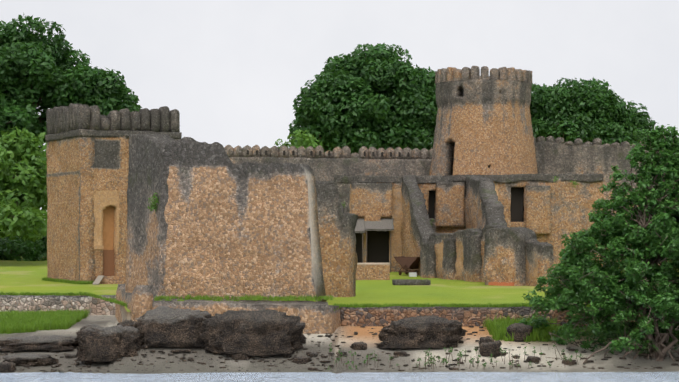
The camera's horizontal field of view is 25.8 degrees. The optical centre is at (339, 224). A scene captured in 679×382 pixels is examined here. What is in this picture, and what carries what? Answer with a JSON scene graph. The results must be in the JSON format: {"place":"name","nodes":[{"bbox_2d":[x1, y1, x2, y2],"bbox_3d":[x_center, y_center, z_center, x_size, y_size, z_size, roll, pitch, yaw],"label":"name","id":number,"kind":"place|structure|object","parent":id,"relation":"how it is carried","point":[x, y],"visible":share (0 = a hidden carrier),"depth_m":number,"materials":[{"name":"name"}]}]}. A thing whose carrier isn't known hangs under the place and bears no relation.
{"place":"outdoors","nodes":[
{"label":"outdoors","id":0,"kind":"place"},
{"bbox_2d":[247,150,409,156],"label":"curtain niches","id":1,"kind":"object","parent":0,"point":[320,153],"visible":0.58,"depth_m":89.81,"materials":[{"name":"grey stone"}]},
{"bbox_2d":[0,220,678,373],"bbox_3d":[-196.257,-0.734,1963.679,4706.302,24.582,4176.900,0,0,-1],"label":"ground","id":2,"kind":"structure","parent":0,"point":[16,276],"depth_m":44.55,"materials":[{"name":"green plant"}]},
{"bbox_2d":[0,238,19,259],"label":"bush","id":3,"kind":"object","parent":2,"relation":"on","point":[10,254],"visible":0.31,"depth_m":111.90,"materials":[{"name":"green plant"}]},
{"bbox_2d":[0,235,27,259],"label":"bush","id":4,"kind":"object","parent":2,"relation":"on","point":[6,238],"visible":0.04,"depth_m":113.27,"materials":[{"name":"green plant"}]},
{"bbox_2d":[0,239,46,260],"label":"bush","id":5,"kind":"object","parent":2,"relation":"on","point":[33,252],"visible":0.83,"depth_m":109.88,"materials":[{"name":"green plant"}]},
{"bbox_2d":[0,126,47,242],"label":"tree","id":6,"kind":"object","parent":2,"relation":"on","point":[23,180],"visible":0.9,"depth_m":97.95,"materials":[{"name":"green plant"}]},
{"bbox_2d":[7,233,46,256],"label":"bush","id":7,"kind":"object","parent":2,"relation":"on","point":[42,239],"visible":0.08,"depth_m":112.94,"materials":[{"name":"green plant"}]},
{"bbox_2d":[0,295,115,314],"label":"retaining wall","id":8,"kind":"structure","parent":2,"relation":"on","point":[95,306],"depth_m":56.02,"materials":[{"name":"grey stone"}]},
{"bbox_2d":[0,13,141,142],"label":"tree","id":9,"kind":"object","parent":2,"relation":"on","point":[41,72],"visible":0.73,"depth_m":105.15,"materials":[{"name":"green plant"}]},
{"bbox_2d":[46,136,95,281],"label":"tower","id":10,"kind":"structure","parent":2,"relation":"on","point":[69,160],"depth_m":68.64,"materials":[{"name":"beige stone"}]},
{"bbox_2d":[45,129,78,141],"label":"tower band","id":11,"kind":"object","parent":10,"relation":"on","point":[63,135],"visible":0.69,"depth_m":69.51,"materials":[{"name":"grey stone"}]},
{"bbox_2d":[46,103,81,134],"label":"tower merlons","id":12,"kind":"object","parent":11,"relation":"on","point":[60,119],"visible":0.85,"depth_m":69.46,"materials":[{"name":"grey stone"}]},
{"bbox_2d":[94,192,95,244],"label":"door jamb","id":13,"kind":"object","parent":10,"relation":"attached to","point":[95,218],"visible":0.64,"depth_m":67.66,"materials":[{"name":"beige stone"}]},
{"bbox_2d":[92,276,103,284],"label":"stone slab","id":14,"kind":"object","parent":2,"relation":"on","point":[98,280],"visible":1,"depth_m":66.64,"materials":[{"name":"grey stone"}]},
{"bbox_2d":[99,276,123,283],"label":"doorstep","id":15,"kind":"object","parent":2,"relation":"on","point":[113,277],"visible":0.21,"depth_m":67.77,"materials":[{"name":"brown stone"}]},
{"bbox_2d":[100,279,125,283],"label":"doorstep","id":16,"kind":"object","parent":2,"relation":"on","point":[104,280],"visible":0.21,"depth_m":67.41,"materials":[{"name":"brown stone"}]},
{"bbox_2d":[102,281,125,283],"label":"doorstep","id":17,"kind":"object","parent":2,"relation":"on","point":[115,282],"visible":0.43,"depth_m":67.21,"materials":[{"name":"brown stone"}]},
{"bbox_2d":[75,131,178,281],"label":"wall","id":18,"kind":"structure","parent":2,"relation":"on","point":[109,168],"depth_m":68.04,"materials":[{"name":"beige stone"}]},
{"bbox_2d":[94,245,103,248],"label":"tower door ledge","id":19,"kind":"object","parent":18,"relation":"attached to","point":[98,246],"visible":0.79,"depth_m":67.70,"materials":[{"name":"beige stone"}]},
{"bbox_2d":[94,190,118,193],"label":"door surround","id":20,"kind":"object","parent":18,"relation":"attached to","point":[105,192],"visible":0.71,"depth_m":67.88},
{"bbox_2d":[102,206,113,249],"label":"doorway niche","id":21,"kind":"object","parent":18,"relation":"attached to","point":[108,227],"visible":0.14,"depth_m":68.37,"materials":[{"name":"brown stone"}]},
{"bbox_2d":[103,250,114,275],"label":"door","id":22,"kind":"structure","parent":18,"relation":"in","point":[108,264],"depth_m":68.28,"materials":[{"name":"brown wood"}]},
{"bbox_2d":[117,191,118,244],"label":"door jamb","id":23,"kind":"object","parent":18,"relation":"attached to","point":[117,218],"visible":0.71,"depth_m":68.15,"materials":[{"name":"beige stone"}]},
{"bbox_2d":[77,129,181,138],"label":"tower band","id":24,"kind":"object","parent":18,"relation":"on","point":[110,133],"visible":0.75,"depth_m":68.12,"materials":[{"name":"grey stone"}]},
{"bbox_2d":[78,104,179,131],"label":"battlements","id":25,"kind":"object","parent":24,"relation":"on","point":[163,119],"visible":0.94,"depth_m":68.53,"materials":[{"name":"grey stone"}]},
{"bbox_2d":[115,284,173,322],"bbox_3d":[-6.806,2.981,51.006,1.496,1.483,11.103,0,0,-11],"label":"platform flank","id":26,"kind":"object","parent":2,"relation":"on","point":[122,295],"visible":0.15,"depth_m":52.67,"materials":[{"name":"beige stone"}]},
{"bbox_2d":[123,285,152,321],"bbox_3d":[-6.599,2.812,47.716,0.776,1.920,4.767,0,0,-14],"label":"buttress base","id":27,"kind":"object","parent":26,"relation":"attached to","point":[140,301],"depth_m":45.45,"materials":[{"name":"beige stone"}]},
{"bbox_2d":[125,134,174,296],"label":"wall","id":28,"kind":"structure","parent":2,"relation":"on","point":[147,228],"depth_m":49.26,"materials":[{"name":"beige stone"}]},
{"bbox_2d":[152,298,327,333],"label":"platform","id":29,"kind":"structure","parent":2,"relation":"on","point":[308,313],"depth_m":45.57,"materials":[{"name":"beige stone"}]},
{"bbox_2d":[164,137,326,301],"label":"sea wall","id":30,"kind":"structure","parent":29,"relation":"on","point":[241,229],"depth_m":48.08,"materials":[{"name":"beige stone"}]},
{"bbox_2d":[314,305,340,334],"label":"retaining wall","id":31,"kind":"structure","parent":29,"relation":"on","point":[330,316],"depth_m":45.62,"materials":[{"name":"beige stone"}]},
{"bbox_2d":[0,306,573,372],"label":"beach rocks","id":32,"kind":"object","parent":2,"relation":"on","point":[241,334],"visible":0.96,"depth_m":43.74,"materials":[{"name":"grey stone"}]},
{"bbox_2d":[0,277,589,341],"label":"grass tufts","id":33,"kind":"object","parent":2,"relation":"on","point":[23,321],"visible":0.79,"depth_m":48.47,"materials":[{"name":"green plant"}]},
{"bbox_2d":[269,129,324,151],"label":"tree","id":34,"kind":"object","parent":2,"relation":"on","point":[306,142],"visible":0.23,"depth_m":107.04,"materials":[{"name":"green plant"}]},
{"bbox_2d":[229,157,431,180],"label":"curtain wall","id":35,"kind":"structure","parent":2,"relation":"on","point":[325,169],"depth_m":90.34,"materials":[{"name":"grey stone"}]},
{"bbox_2d":[224,145,432,158],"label":"battlements","id":36,"kind":"object","parent":35,"relation":"on","point":[301,151],"visible":0.69,"depth_m":90.00,"materials":[{"name":"grey stone"}]},
{"bbox_2d":[316,181,357,296],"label":"cross wall","id":37,"kind":"structure","parent":2,"relation":"on","point":[337,225],"depth_m":54.65,"materials":[{"name":"brown stone"}]},
{"bbox_2d":[0,325,678,372],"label":"beach rubble","id":38,"kind":"object","parent":2,"relation":"on","point":[310,354],"visible":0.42,"depth_m":43.46,"materials":[{"name":"grey stone"}]},
{"bbox_2d":[355,218,364,262],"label":"porch","id":39,"kind":"object","parent":2,"relation":"on","point":[360,226],"visible":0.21,"depth_m":82.73,"materials":[{"name":"grey concrete"}]},
{"bbox_2d":[288,43,437,153],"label":"tree","id":40,"kind":"object","parent":2,"relation":"on","point":[378,96],"visible":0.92,"depth_m":114.16,"materials":[{"name":"green plant"}]},
{"bbox_2d":[148,176,578,225],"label":"wall plants","id":41,"kind":"object","parent":2,"relation":"on","point":[152,207],"depth_m":48.32,"materials":[{"name":"green plant"}]},
{"bbox_2d":[356,263,389,279],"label":"wall","id":42,"kind":"structure","parent":2,"relation":"on","point":[372,271],"depth_m":72.09,"materials":[{"name":"beige stone"}]},
{"bbox_2d":[364,218,393,271],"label":"porch","id":43,"kind":"object","parent":2,"relation":"on","point":[385,224],"visible":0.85,"depth_m":82.74,"materials":[{"name":"grey metal"}]},
{"bbox_2d":[364,214,380,220],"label":"wall","id":44,"kind":"structure","parent":43,"relation":"attached to","point":[372,217],"depth_m":83.36,"materials":[{"name":"brown stone"}]},
{"bbox_2d":[394,256,419,274],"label":"cart","id":45,"kind":"object","parent":2,"relation":"on","point":[407,264],"visible":0.69,"depth_m":77.25,"materials":[{"name":"orange metal"}]},
{"bbox_2d":[392,279,430,284],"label":"stone kerb","id":46,"kind":"structure","parent":2,"relation":"on","point":[410,282],"depth_m":65.95,"materials":[{"name":"grey stone"}]},
{"bbox_2d":[409,272,416,276],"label":"concrete block","id":47,"kind":"object","parent":2,"relation":"on","point":[412,274],"depth_m":76.31,"materials":[{"name":"white concrete"}]},
{"bbox_2d":[400,175,433,275],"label":"buttress","id":48,"kind":"structure","parent":2,"relation":"on","point":[416,229],"depth_m":80.44,"materials":[{"name":"grey stone"}]},
{"bbox_2d":[355,187,523,262],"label":"window openings","id":49,"kind":"object","parent":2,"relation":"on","point":[377,246],"visible":0.07,"depth_m":84.35,"materials":[{"name":"grey"}]},
{"bbox_2d":[328,343,582,370],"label":"seedlings","id":50,"kind":"object","parent":2,"relation":"on","point":[458,358],"visible":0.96,"depth_m":43.24,"materials":[{"name":"green plant"}]},
{"bbox_2d":[336,175,603,271],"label":"facade","id":51,"kind":"structure","parent":2,"relation":"on","point":[571,207],"depth_m":83.94,"materials":[{"name":"brown stone"}]},
{"bbox_2d":[351,183,391,216],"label":"wall panel","id":52,"kind":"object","parent":51,"relation":"attached to","point":[371,198],"depth_m":83.42,"materials":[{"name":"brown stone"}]},
{"bbox_2d":[436,182,464,226],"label":"wall panel","id":53,"kind":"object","parent":51,"relation":"attached to","point":[450,207],"depth_m":83.54,"materials":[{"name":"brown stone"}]},
{"bbox_2d":[334,174,603,183],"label":"cornice","id":54,"kind":"structure","parent":51,"relation":"attached to","point":[461,178],"depth_m":83.78,"materials":[{"name":"grey stone"}]},
{"bbox_2d":[525,185,550,233],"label":"wall panel","id":55,"kind":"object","parent":51,"relation":"attached to","point":[538,208],"depth_m":83.66,"materials":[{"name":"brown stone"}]},
{"bbox_2d":[464,175,506,229],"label":"buttress","id":56,"kind":"object","parent":2,"relation":"on","point":[484,206],"visible":0.46,"depth_m":75.42,"materials":[{"name":"grey stone"}]},
{"bbox_2d":[340,306,640,325],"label":"retaining wall","id":57,"kind":"structure","parent":2,"relation":"on","point":[386,316],"depth_m":47.86,"materials":[{"name":"stone"}]},
{"bbox_2d":[427,225,553,286],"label":"ruin","id":58,"kind":"object","parent":2,"relation":"on","point":[539,258],"visible":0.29,"depth_m":69.20,"materials":[{"name":"brown stone"}]},
{"bbox_2d":[420,242,436,277],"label":"buttress","id":59,"kind":"structure","parent":58,"relation":"attached to","point":[428,260],"depth_m":74.63,"materials":[{"name":"grey stone"}]},
{"bbox_2d":[442,238,456,279],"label":"buttress","id":60,"kind":"structure","parent":58,"relation":"attached to","point":[449,261],"depth_m":72.33,"materials":[{"name":"grey stone"}]},
{"bbox_2d":[463,235,481,281],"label":"buttress","id":61,"kind":"structure","parent":58,"relation":"attached to","point":[472,262],"depth_m":69.79,"materials":[{"name":"grey stone"}]},
{"bbox_2d":[489,282,513,285],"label":"brick row","id":62,"kind":"object","parent":2,"relation":"on","point":[502,283],"visible":0.98,"depth_m":65.36,"materials":[{"name":"orange brick"}]},
{"bbox_2d":[483,227,536,285],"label":"ruin chunk","id":63,"kind":"object","parent":2,"relation":"on","point":[504,256],"visible":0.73,"depth_m":65.52,"materials":[{"name":"brown stone"}]},
{"bbox_2d":[530,77,656,144],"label":"tree","id":64,"kind":"object","parent":2,"relation":"on","point":[590,110],"visible":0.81,"depth_m":121.06,"materials":[{"name":"green plant"}]},
{"bbox_2d":[535,141,660,264],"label":"curtain wall","id":65,"kind":"structure","parent":2,"relation":"on","point":[554,158],"depth_m":93.06,"materials":[{"name":"grey stone"}]},
{"bbox_2d":[534,136,643,146],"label":"battlements","id":66,"kind":"object","parent":65,"relation":"on","point":[579,141],"visible":0.69,"depth_m":93.06,"materials":[{"name":"grey stone"}]},
{"bbox_2d":[519,124,678,363],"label":"mangrove","id":67,"kind":"object","parent":2,"relation":"on","point":[641,242],"visible":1,"depth_m":43.99,"materials":[{"name":"green plant"}]},
{"bbox_2d":[0,372,678,381],"bbox_3d":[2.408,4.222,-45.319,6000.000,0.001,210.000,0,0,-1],"label":"water","id":68,"kind":"structure","parent":0,"point":[388,377],"depth_m":41.05,"materials":[{"name":"grey liquid"}]},
{"bbox_2d":[0,0,678,210],"label":"sky","id":69,"kind":"structure","parent":0,"point":[233,71],"materials":[{"name":"white"}]},
{"bbox_2d":[429,79,537,175],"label":"round tower","id":70,"kind":"structure","parent":0,"point":[482,125],"depth_m":89.24,"materials":[{"name":"brown stone"}]},
{"bbox_2d":[435,66,531,84],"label":"battlements","id":71,"kind":"object","parent":70,"relation":"on","point":[464,73],"visible":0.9,"depth_m":89.37,"materials":[{"name":"beige stone"}]}
]}

